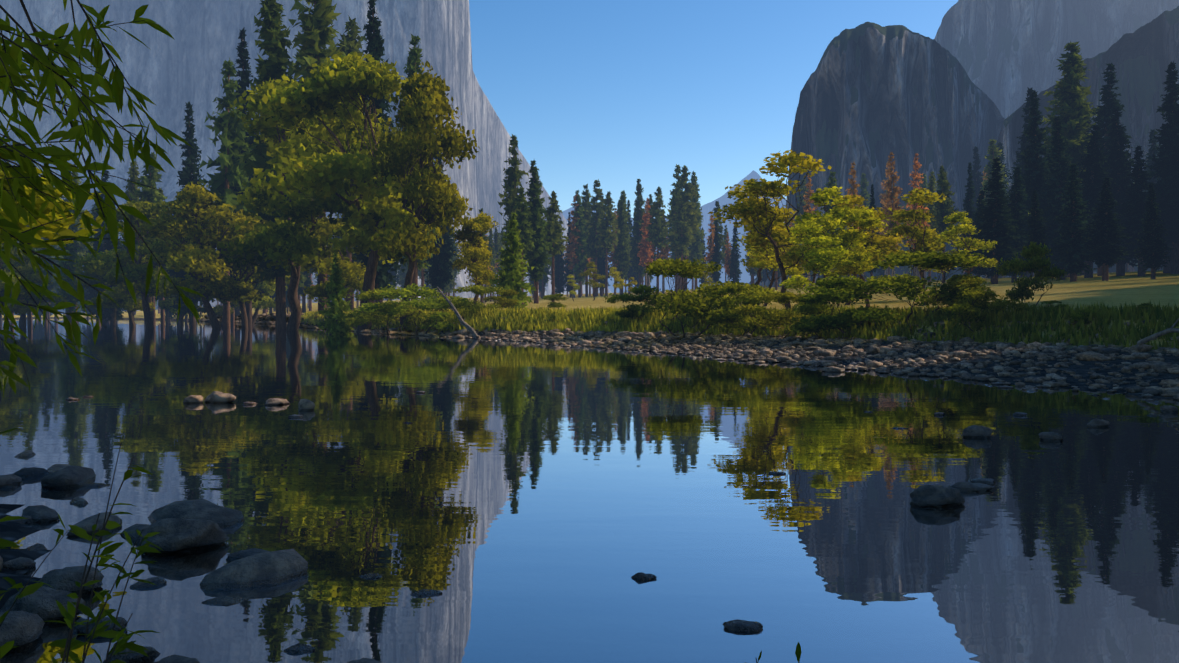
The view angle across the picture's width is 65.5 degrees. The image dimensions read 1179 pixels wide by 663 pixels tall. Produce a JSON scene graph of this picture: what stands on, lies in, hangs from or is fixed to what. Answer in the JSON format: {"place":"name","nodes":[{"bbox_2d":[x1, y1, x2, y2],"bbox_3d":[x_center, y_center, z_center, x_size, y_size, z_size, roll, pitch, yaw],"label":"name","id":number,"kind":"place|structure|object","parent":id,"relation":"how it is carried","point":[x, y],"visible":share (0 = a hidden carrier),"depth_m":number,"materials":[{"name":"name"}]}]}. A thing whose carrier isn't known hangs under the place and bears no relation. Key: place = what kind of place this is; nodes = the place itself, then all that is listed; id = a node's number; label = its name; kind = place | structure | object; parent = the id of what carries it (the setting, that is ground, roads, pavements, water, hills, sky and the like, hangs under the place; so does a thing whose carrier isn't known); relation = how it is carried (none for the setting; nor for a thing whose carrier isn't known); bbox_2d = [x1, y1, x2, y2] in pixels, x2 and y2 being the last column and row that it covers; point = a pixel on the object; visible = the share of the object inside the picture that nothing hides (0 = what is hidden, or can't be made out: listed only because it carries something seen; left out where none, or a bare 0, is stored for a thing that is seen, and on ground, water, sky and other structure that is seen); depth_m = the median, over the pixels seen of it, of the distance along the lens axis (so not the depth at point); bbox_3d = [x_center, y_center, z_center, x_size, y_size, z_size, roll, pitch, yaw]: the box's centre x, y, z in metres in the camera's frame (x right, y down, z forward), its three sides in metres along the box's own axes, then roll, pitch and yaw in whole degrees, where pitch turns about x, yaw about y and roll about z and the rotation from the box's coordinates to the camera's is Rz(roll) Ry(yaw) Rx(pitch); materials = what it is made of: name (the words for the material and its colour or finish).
{"place":"outdoors","nodes":[
{"label":"outdoors","id":0,"kind":"place"},
{"bbox_2d":[0,0,800,662],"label":"foreground branches","id":1,"kind":"object","parent":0,"point":[14,64],"depth_m":2.69,"materials":[{"name":"plant"}]},
{"bbox_2d":[0,318,1178,662],"bbox_3d":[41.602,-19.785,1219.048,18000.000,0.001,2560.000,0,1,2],"label":"river water","id":2,"kind":"structure","parent":0,"point":[522,502],"depth_m":7.26,"materials":[{"name":"liquid"}]},
{"bbox_2d":[0,391,1177,662],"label":"rocks","id":3,"kind":"object","parent":2,"relation":"on","point":[24,623],"visible":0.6,"depth_m":5.09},
{"bbox_2d":[0,270,1178,608],"bbox_3d":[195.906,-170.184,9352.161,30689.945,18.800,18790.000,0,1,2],"label":"ground","id":4,"kind":"structure","parent":0,"point":[1132,288],"depth_m":38.77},
{"bbox_2d":[0,247,45,315],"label":"oak tree","id":5,"kind":"object","parent":4,"relation":"on","point":[14,252],"visible":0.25,"depth_m":117.76,"materials":[{"name":"green plant"}]},
{"bbox_2d":[0,266,66,326],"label":"oak tree","id":6,"kind":"object","parent":4,"relation":"on","point":[28,273],"visible":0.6,"depth_m":117.89,"materials":[{"name":"green plant"}]},
{"bbox_2d":[0,167,121,247],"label":"alder tree","id":7,"kind":"object","parent":4,"relation":"on","point":[40,200],"visible":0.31,"depth_m":12.57,"materials":[{"name":"green plant"}]},
{"bbox_2d":[53,210,80,322],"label":"cedar tree","id":8,"kind":"object","parent":4,"relation":"on","point":[69,249],"visible":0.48,"depth_m":142.15,"materials":[{"name":"green plant"}]},
{"bbox_2d":[52,164,93,321],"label":"pine tree","id":9,"kind":"object","parent":4,"relation":"on","point":[83,248],"visible":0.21,"depth_m":196.75,"materials":[{"name":"green plant"}]},
{"bbox_2d":[83,161,118,322],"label":"fir tree","id":10,"kind":"object","parent":4,"relation":"on","point":[93,293],"visible":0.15,"depth_m":172.56,"materials":[{"name":"green plant"}]},
{"bbox_2d":[69,251,152,324],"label":"oak tree","id":11,"kind":"object","parent":4,"relation":"on","point":[93,282],"visible":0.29,"depth_m":132.76,"materials":[{"name":"green plant"}]},
{"bbox_2d":[118,161,141,323],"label":"cedar tree","id":12,"kind":"object","parent":4,"relation":"on","point":[133,172],"visible":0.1,"depth_m":162.56,"materials":[{"name":"green plant"}]},
{"bbox_2d":[100,255,168,326],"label":"oak tree","id":13,"kind":"object","parent":4,"relation":"on","point":[122,295],"visible":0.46,"depth_m":115.93,"materials":[{"name":"green plant"}]},
{"bbox_2d":[69,198,206,327],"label":"oak tree","id":14,"kind":"object","parent":4,"relation":"on","point":[136,272],"visible":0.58,"depth_m":109.57,"materials":[{"name":"green plant"}]},
{"bbox_2d":[129,152,168,313],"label":"pine tree","id":15,"kind":"object","parent":4,"relation":"on","point":[150,179],"visible":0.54,"depth_m":146.22,"materials":[{"name":"green plant"}]},
{"bbox_2d":[165,101,211,324],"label":"fir tree","id":16,"kind":"object","parent":4,"relation":"on","point":[190,168],"visible":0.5,"depth_m":136.55,"materials":[{"name":"green plant"}]},
{"bbox_2d":[135,181,266,328],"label":"oak tree","id":17,"kind":"object","parent":4,"relation":"on","point":[196,207],"visible":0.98,"depth_m":97.81,"materials":[{"name":"green plant"}]},
{"bbox_2d":[197,57,255,325],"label":"pine tree","id":18,"kind":"object","parent":4,"relation":"on","point":[228,177],"visible":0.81,"depth_m":126.12,"materials":[{"name":"green plant"}]},
{"bbox_2d":[0,313,465,633],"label":"shore stones","id":19,"kind":"object","parent":4,"relation":"on","point":[265,568],"visible":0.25,"depth_m":6.37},
{"bbox_2d":[215,28,258,325],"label":"fir tree","id":20,"kind":"object","parent":4,"relation":"on","point":[243,74],"visible":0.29,"depth_m":130.24,"materials":[{"name":"green plant"}]},
{"bbox_2d":[210,219,301,327],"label":"oak tree","id":21,"kind":"object","parent":4,"relation":"on","point":[244,286],"visible":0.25,"depth_m":105.89,"materials":[{"name":"green plant"}]},
{"bbox_2d":[231,273,287,324],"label":"oak tree","id":22,"kind":"object","parent":4,"relation":"on","point":[264,287],"visible":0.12,"depth_m":142.65,"materials":[{"name":"green plant"}]},
{"bbox_2d":[233,0,303,327],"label":"pine tree","id":23,"kind":"object","parent":4,"relation":"on","point":[274,43],"visible":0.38,"depth_m":103.89,"materials":[{"name":"green plant"}]},
{"bbox_2d":[217,74,361,330],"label":"oak tree","id":24,"kind":"object","parent":4,"relation":"on","point":[288,240],"visible":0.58,"depth_m":84.54,"materials":[{"name":"green plant"}]},
{"bbox_2d":[0,0,611,314],"bbox_3d":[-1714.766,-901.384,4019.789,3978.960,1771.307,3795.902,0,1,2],"label":"cliff","id":25,"kind":"structure","parent":4,"relation":"on","point":[168,76],"depth_m":2468.93,"materials":[{"name":"stone"}]},
{"bbox_2d":[287,0,365,314],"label":"pine tree","id":26,"kind":"object","parent":4,"relation":"on","point":[315,38],"visible":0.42,"depth_m":111.61,"materials":[{"name":"green plant"}]},
{"bbox_2d":[300,217,365,317],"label":"oak tree","id":27,"kind":"object","parent":4,"relation":"on","point":[350,269],"visible":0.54,"depth_m":94.44,"materials":[{"name":"green plant"}]},
{"bbox_2d":[317,252,353,334],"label":"young tree","id":28,"kind":"object","parent":4,"relation":"on","point":[335,315],"visible":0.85,"depth_m":70.39,"materials":[{"name":"green plant"}]},
{"bbox_2d":[249,51,449,331],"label":"oak tree","id":29,"kind":"object","parent":4,"relation":"on","point":[339,80],"visible":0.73,"depth_m":76.85,"materials":[{"name":"green plant"}]},
{"bbox_2d":[335,15,368,311],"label":"pine tree","id":30,"kind":"object","parent":4,"relation":"on","point":[348,43],"visible":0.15,"depth_m":140.58,"materials":[{"name":"green plant"}]},
{"bbox_2d":[353,0,407,304],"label":"fir tree","id":31,"kind":"object","parent":4,"relation":"on","point":[374,47],"visible":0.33,"depth_m":107.86,"materials":[{"name":"green plant"}]},
{"bbox_2d":[339,288,428,334],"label":"willow shrub","id":32,"kind":"object","parent":4,"relation":"on","point":[363,317],"visible":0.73,"depth_m":69.47,"materials":[{"name":"green plant"}]},
{"bbox_2d":[346,283,473,334],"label":"willow shrub","id":33,"kind":"object","parent":4,"relation":"on","point":[428,302],"visible":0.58,"depth_m":65.92,"materials":[{"name":"green plant"}]},
{"bbox_2d":[397,34,441,308],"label":"cedar tree","id":34,"kind":"object","parent":4,"relation":"on","point":[413,61],"visible":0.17,"depth_m":124.64,"materials":[{"name":"green plant"}]},
{"bbox_2d":[366,60,479,324],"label":"oak tree","id":35,"kind":"object","parent":4,"relation":"on","point":[424,98],"visible":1,"depth_m":73.23,"materials":[{"name":"green plant"}]},
{"bbox_2d":[423,152,458,297],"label":"fir tree","id":36,"kind":"object","parent":4,"relation":"on","point":[440,275],"visible":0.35,"depth_m":150.10,"materials":[{"name":"green plant"}]},
{"bbox_2d":[435,284,504,318],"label":"willow shrub","id":37,"kind":"object","parent":4,"relation":"on","point":[478,290],"visible":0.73,"depth_m":64.10,"materials":[{"name":"green plant"}]},
{"bbox_2d":[452,211,499,307],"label":"oak tree","id":38,"kind":"object","parent":4,"relation":"on","point":[473,251],"visible":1,"depth_m":85.57,"materials":[{"name":"green plant"}]},
{"bbox_2d":[488,211,535,309],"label":"young tree","id":39,"kind":"object","parent":4,"relation":"on","point":[512,276],"visible":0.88,"depth_m":77.76,"materials":[{"name":"green plant"}]},
{"bbox_2d":[497,134,528,245],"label":"pine tree","id":40,"kind":"object","parent":4,"relation":"on","point":[515,174],"visible":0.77,"depth_m":152.68,"materials":[{"name":"green plant"}]},
{"bbox_2d":[506,187,535,303],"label":"pine tree","id":41,"kind":"object","parent":4,"relation":"on","point":[526,233],"visible":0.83,"depth_m":139.91,"materials":[{"name":"green plant"}]},
{"bbox_2d":[523,159,553,302],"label":"cedar tree","id":42,"kind":"object","parent":4,"relation":"on","point":[537,257],"visible":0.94,"depth_m":149.50,"materials":[{"name":"green plant"}]},
{"bbox_2d":[542,191,568,301],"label":"pine tree","id":43,"kind":"object","parent":4,"relation":"on","point":[553,227],"visible":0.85,"depth_m":169.34,"materials":[{"name":"green plant"}]},
{"bbox_2d":[551,218,567,296],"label":"fir tree","id":44,"kind":"object","parent":4,"relation":"on","point":[560,279],"visible":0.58,"depth_m":269.53,"materials":[{"name":"green plant"}]},
{"bbox_2d":[562,194,583,297],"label":"dead pine tree","id":45,"kind":"object","parent":4,"relation":"on","point":[572,248],"visible":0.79,"depth_m":262.42,"materials":[{"name":"plant"}]},
{"bbox_2d":[568,190,590,297],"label":"cedar tree","id":46,"kind":"object","parent":4,"relation":"on","point":[581,256],"visible":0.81,"depth_m":262.57,"materials":[{"name":"green plant"}]},
{"bbox_2d":[585,179,605,296],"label":"pine tree","id":47,"kind":"object","parent":4,"relation":"on","point":[594,251],"visible":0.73,"depth_m":266.48,"materials":[{"name":"green plant"}]},
{"bbox_2d":[595,191,619,295],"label":"pine tree","id":48,"kind":"object","parent":4,"relation":"on","point":[609,237],"visible":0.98,"depth_m":256.37,"materials":[{"name":"green plant"}]},
{"bbox_2d":[613,190,631,294],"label":"cedar tree","id":49,"kind":"object","parent":4,"relation":"on","point":[622,257],"visible":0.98,"depth_m":268.39,"materials":[{"name":"green plant"}]},
{"bbox_2d":[603,284,667,319],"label":"willow shrub","id":50,"kind":"object","parent":4,"relation":"on","point":[644,291],"visible":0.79,"depth_m":51.06,"materials":[{"name":"green plant"}]},
{"bbox_2d":[629,178,644,285],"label":"cedar tree","id":51,"kind":"object","parent":4,"relation":"on","point":[639,203],"visible":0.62,"depth_m":283.87,"materials":[{"name":"green plant"}]},
{"bbox_2d":[637,198,653,284],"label":"dead pine tree","id":52,"kind":"object","parent":4,"relation":"on","point":[644,252],"visible":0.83,"depth_m":263.81,"materials":[{"name":"brown plant"}]},
{"bbox_2d":[644,186,671,292],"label":"pine tree","id":53,"kind":"object","parent":4,"relation":"on","point":[657,227],"visible":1,"depth_m":255.77,"materials":[{"name":"green plant"}]},
{"bbox_2d":[668,196,695,292],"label":"pine tree","id":54,"kind":"object","parent":4,"relation":"on","point":[683,240],"visible":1,"depth_m":249.34,"materials":[{"name":"green plant"}]},
{"bbox_2d":[668,165,701,290],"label":"pine tree","id":55,"kind":"object","parent":4,"relation":"on","point":[688,194],"visible":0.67,"depth_m":252.20,"materials":[{"name":"green plant"}]},
{"bbox_2d":[683,171,706,290],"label":"cedar tree","id":56,"kind":"object","parent":4,"relation":"on","point":[697,248],"visible":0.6,"depth_m":287.52,"materials":[{"name":"green plant"}]},
{"bbox_2d":[644,257,765,337],"bbox_3d":[5.415,-1.496,43.152,5.644,4.060,6.606,0,1,16],"label":"willow shrub","id":57,"kind":"object","parent":4,"relation":"on","point":[693,303],"visible":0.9,"depth_m":42.24,"materials":[{"name":"green plant"}]},
{"bbox_2d":[727,217,741,283],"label":"fir tree","id":58,"kind":"object","parent":4,"relation":"on","point":[735,273],"visible":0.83,"depth_m":257.88,"materials":[{"name":"green plant"}]},
{"bbox_2d":[300,300,1178,349],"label":"bank grass","id":59,"kind":"structure","parent":4,"relation":"on","point":[529,319],"depth_m":35.80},
{"bbox_2d":[704,282,781,335],"bbox_3d":[7.266,-0.927,42.124,3.618,2.728,3.323,0,1,18],"label":"willow shrub","id":60,"kind":"object","parent":4,"relation":"on","point":[750,297],"visible":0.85,"depth_m":41.84,"materials":[{"name":"green plant"}]},
{"bbox_2d":[730,290,806,338],"bbox_3d":[7.992,-0.682,40.142,3.223,2.201,2.753,-1,1,-39],"label":"willow shrub","id":61,"kind":"object","parent":4,"relation":"on","point":[774,317],"visible":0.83,"depth_m":39.61,"materials":[{"name":"green plant"}]},
{"bbox_2d":[708,150,831,308],"bbox_3d":[11.079,-5.922,55.298,6.210,9.663,7.430,-1,1,-32],"label":"alder tree","id":62,"kind":"object","parent":4,"relation":"on","point":[761,216],"visible":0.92,"depth_m":55.03,"materials":[{"name":"green plant"}]},
{"bbox_2d":[732,222,807,306],"bbox_3d":[12.224,-4.700,61.129,4.465,6.532,5.582,1,1,27],"label":"alder tree","id":63,"kind":"object","parent":4,"relation":"on","point":[762,261],"visible":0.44,"depth_m":61.19,"materials":[{"name":"green plant"}]},
{"bbox_2d":[371,317,1178,402],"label":"pebble shore","id":64,"kind":"structure","parent":4,"relation":"on","point":[828,360],"depth_m":28.46,"materials":[{"name":"stone"}]},
{"bbox_2d":[779,220,853,294],"bbox_3d":[11.750,-3.337,47.574,2.928,5.018,3.503,-1,1,-32],"label":"alder tree","id":65,"kind":"object","parent":4,"relation":"on","point":[818,260],"visible":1,"depth_m":47.15,"materials":[{"name":"green plant"}]},
{"bbox_2d":[785,295,850,336],"bbox_3d":[9.529,-0.581,38.822,2.412,1.980,2.627,0,1,-7],"label":"willow shrub","id":66,"kind":"object","parent":4,"relation":"on","point":[813,307],"visible":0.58,"depth_m":38.39,"materials":[{"name":"green plant"}]},
{"bbox_2d":[787,186,875,278],"bbox_3d":[13.796,-4.638,52.258,4.822,7.212,6.029,0,1,8],"label":"alder tree","id":67,"kind":"object","parent":4,"relation":"on","point":[827,222],"visible":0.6,"depth_m":51.59,"materials":[{"name":"green plant"}]},
{"bbox_2d":[790,274,904,334],"bbox_3d":[10.254,-0.983,37.796,3.948,2.652,4.299,0,1,-17],"label":"willow shrub","id":68,"kind":"object","parent":4,"relation":"on","point":[828,290],"visible":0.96,"depth_m":36.75,"materials":[{"name":"green plant"}]},
{"bbox_2d":[812,216,887,306],"bbox_3d":[14.409,-3.802,51.374,3.559,5.221,4.708,-1,1,-32],"label":"alder tree","id":69,"kind":"object","parent":4,"relation":"on","point":[855,264],"visible":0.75,"depth_m":50.86,"materials":[{"name":"green plant"}]},
{"bbox_2d":[831,194,909,304],"bbox_3d":[17.058,-4.983,55.969,6.446,7.195,4.873,-3,3,-69],"label":"alder tree","id":70,"kind":"object","parent":4,"relation":"on","point":[883,242],"visible":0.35,"depth_m":56.00,"materials":[{"name":"green plant"}]},
{"bbox_2d":[749,22,1004,286],"bbox_3d":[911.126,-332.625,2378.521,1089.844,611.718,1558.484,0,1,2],"label":"rock formation","id":71,"kind":"structure","parent":4,"relation":"on","point":[873,96],"depth_m":1886.70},
{"bbox_2d":[879,152,905,276],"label":"dead pine tree","id":72,"kind":"object","parent":4,"relation":"on","point":[895,192],"visible":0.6,"depth_m":157.79,"materials":[{"name":"brown plant"}]},
{"bbox_2d":[901,153,930,277],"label":"dead pine tree","id":73,"kind":"object","parent":4,"relation":"on","point":[916,177],"visible":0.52,"depth_m":162.61,"materials":[{"name":"brown plant"}]},
{"bbox_2d":[837,250,997,322],"bbox_3d":[13.613,-1.708,36.790,5.637,3.004,6.598,-1,1,-36],"label":"willow shrub","id":74,"kind":"object","parent":4,"relation":"on","point":[901,285],"visible":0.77,"depth_m":35.67,"materials":[{"name":"green plant"}]},
{"bbox_2d":[884,188,956,297],"bbox_3d":[21.973,-5.704,61.505,4.458,7.657,5.335,0,1,10],"label":"alder tree","id":75,"kind":"object","parent":4,"relation":"on","point":[923,238],"visible":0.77,"depth_m":61.33,"materials":[{"name":"green plant"}]},
{"bbox_2d":[928,165,958,282],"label":"pine tree","id":76,"kind":"object","parent":4,"relation":"on","point":[944,208],"visible":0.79,"depth_m":147.41,"materials":[{"name":"green plant"}]},
{"bbox_2d":[923,274,991,307],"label":"willow shrub","id":77,"kind":"object","parent":4,"relation":"on","point":[963,279],"visible":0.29,"depth_m":35.03,"materials":[{"name":"green plant"}]},
{"bbox_2d":[931,211,997,274],"bbox_3d":[26.114,-5.354,64.396,5.256,6.260,4.204,0,1,8],"label":"alder tree","id":78,"kind":"object","parent":4,"relation":"on","point":[970,244],"visible":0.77,"depth_m":64.30,"materials":[{"name":"green plant"}]},
{"bbox_2d":[958,162,975,274],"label":"fir tree","id":79,"kind":"object","parent":4,"relation":"on","point":[967,205],"visible":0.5,"depth_m":147.52,"materials":[{"name":"green plant"}]},
{"bbox_2d":[959,146,984,240],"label":"fir tree","id":80,"kind":"object","parent":4,"relation":"on","point":[977,180],"visible":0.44,"depth_m":249.43,"materials":[{"name":"green plant"}]},
{"bbox_2d":[940,286,1033,332],"bbox_3d":[14.020,-0.697,32.292,2.877,1.825,3.020,1,1,33],"label":"willow shrub","id":81,"kind":"object","parent":4,"relation":"on","point":[966,307],"visible":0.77,"depth_m":32.26,"materials":[{"name":"green plant"}]},
{"bbox_2d":[977,139,1008,232],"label":"cedar tree","id":82,"kind":"object","parent":4,"relation":"on","point":[993,151],"visible":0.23,"depth_m":197.16,"materials":[{"name":"green plant"}]},
{"bbox_2d":[969,157,1021,283],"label":"fir tree","id":83,"kind":"object","parent":4,"relation":"on","point":[993,227],"visible":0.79,"depth_m":102.48,"materials":[{"name":"green plant"}]},
{"bbox_2d":[1003,167,1029,282],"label":"fir tree","id":84,"kind":"object","parent":4,"relation":"on","point":[1016,199],"visible":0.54,"depth_m":109.63,"materials":[{"name":"green plant"}]},
{"bbox_2d":[1005,87,1040,278],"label":"fir tree","id":85,"kind":"object","parent":4,"relation":"on","point":[1024,143],"visible":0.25,"depth_m":162.04,"materials":[{"name":"green plant"}]},
{"bbox_2d":[994,241,1066,305],"bbox_3d":[19.772,-2.494,41.397,2.911,3.166,2.774,-1,1,-42],"label":"willow shrub","id":86,"kind":"object","parent":4,"relation":"on","point":[1035,255],"visible":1,"depth_m":40.88,"materials":[{"name":"green plant"}]},
{"bbox_2d":[1017,90,1052,278],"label":"fir tree","id":87,"kind":"object","parent":4,"relation":"on","point":[1035,168],"visible":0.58,"depth_m":121.37,"materials":[{"name":"green plant"}]},
{"bbox_2d":[1019,190,1052,277],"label":"fir tree","id":88,"kind":"object","parent":4,"relation":"on","point":[1036,234],"visible":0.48,"depth_m":97.92,"materials":[{"name":"green plant"}]},
{"bbox_2d":[1028,41,1099,276],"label":"cedar tree","id":89,"kind":"object","parent":4,"relation":"on","point":[1075,112],"visible":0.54,"depth_m":138.59,"materials":[{"name":"green plant"}]},
{"bbox_2d":[1037,115,1090,279],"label":"fir tree","id":90,"kind":"object","parent":4,"relation":"on","point":[1057,159],"visible":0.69,"depth_m":115.16,"materials":[{"name":"green plant"}]},
{"bbox_2d":[1049,163,1097,281],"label":"fir tree","id":91,"kind":"object","parent":4,"relation":"on","point":[1074,256],"visible":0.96,"depth_m":97.46,"materials":[{"name":"green plant"}]},
{"bbox_2d":[1074,124,1125,277],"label":"fir tree","id":92,"kind":"object","parent":4,"relation":"on","point":[1093,175],"visible":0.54,"depth_m":120.71,"materials":[{"name":"green plant"}]},
{"bbox_2d":[1078,63,1134,275],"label":"fir tree","id":93,"kind":"object","parent":4,"relation":"on","point":[1105,115],"visible":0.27,"depth_m":133.90,"materials":[{"name":"green plant"}]},
{"bbox_2d":[1084,177,1134,280],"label":"fir tree","id":94,"kind":"object","parent":4,"relation":"on","point":[1106,233],"visible":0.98,"depth_m":95.74,"materials":[{"name":"green plant"}]},
{"bbox_2d":[1102,107,1137,275],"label":"fir tree","id":95,"kind":"object","parent":4,"relation":"on","point":[1119,154],"visible":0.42,"depth_m":124.90,"materials":[{"name":"green plant"}]},
{"bbox_2d":[1113,145,1171,275],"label":"fir tree","id":96,"kind":"object","parent":4,"relation":"on","point":[1136,203],"visible":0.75,"depth_m":112.22,"materials":[{"name":"green plant"}]},
{"bbox_2d":[1133,183,1173,278],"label":"fir tree","id":97,"kind":"object","parent":4,"relation":"on","point":[1153,250],"visible":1,"depth_m":93.67,"materials":[{"name":"green plant"}]},
{"bbox_2d":[1144,61,1178,273],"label":"fir tree","id":98,"kind":"object","parent":4,"relation":"on","point":[1166,171],"visible":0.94,"depth_m":117.82,"materials":[{"name":"green plant"}]},
{"bbox_2d":[562,170,785,292],"bbox_3d":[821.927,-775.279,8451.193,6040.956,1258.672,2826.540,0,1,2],"label":"ridge","id":99,"kind":"structure","parent":0,"point":[707,208],"depth_m":7937.47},
{"bbox_2d":[469,0,957,217],"label":"sky","id":100,"kind":"structure","parent":0,"point":[617,93],"materials":[{"name":"blue"}]},
{"bbox_2d":[934,0,1178,118],"bbox_3d":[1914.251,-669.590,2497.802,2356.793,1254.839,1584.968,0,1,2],"label":"mountain","id":101,"kind":"structure","parent":0,"point":[1006,53],"depth_m":2234.69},
{"bbox_2d":[981,6,1178,277],"bbox_3d":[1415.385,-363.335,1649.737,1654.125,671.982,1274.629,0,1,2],"label":"cliff","id":102,"kind":"structure","parent":0,"point":[1141,58],"depth_m":1378.49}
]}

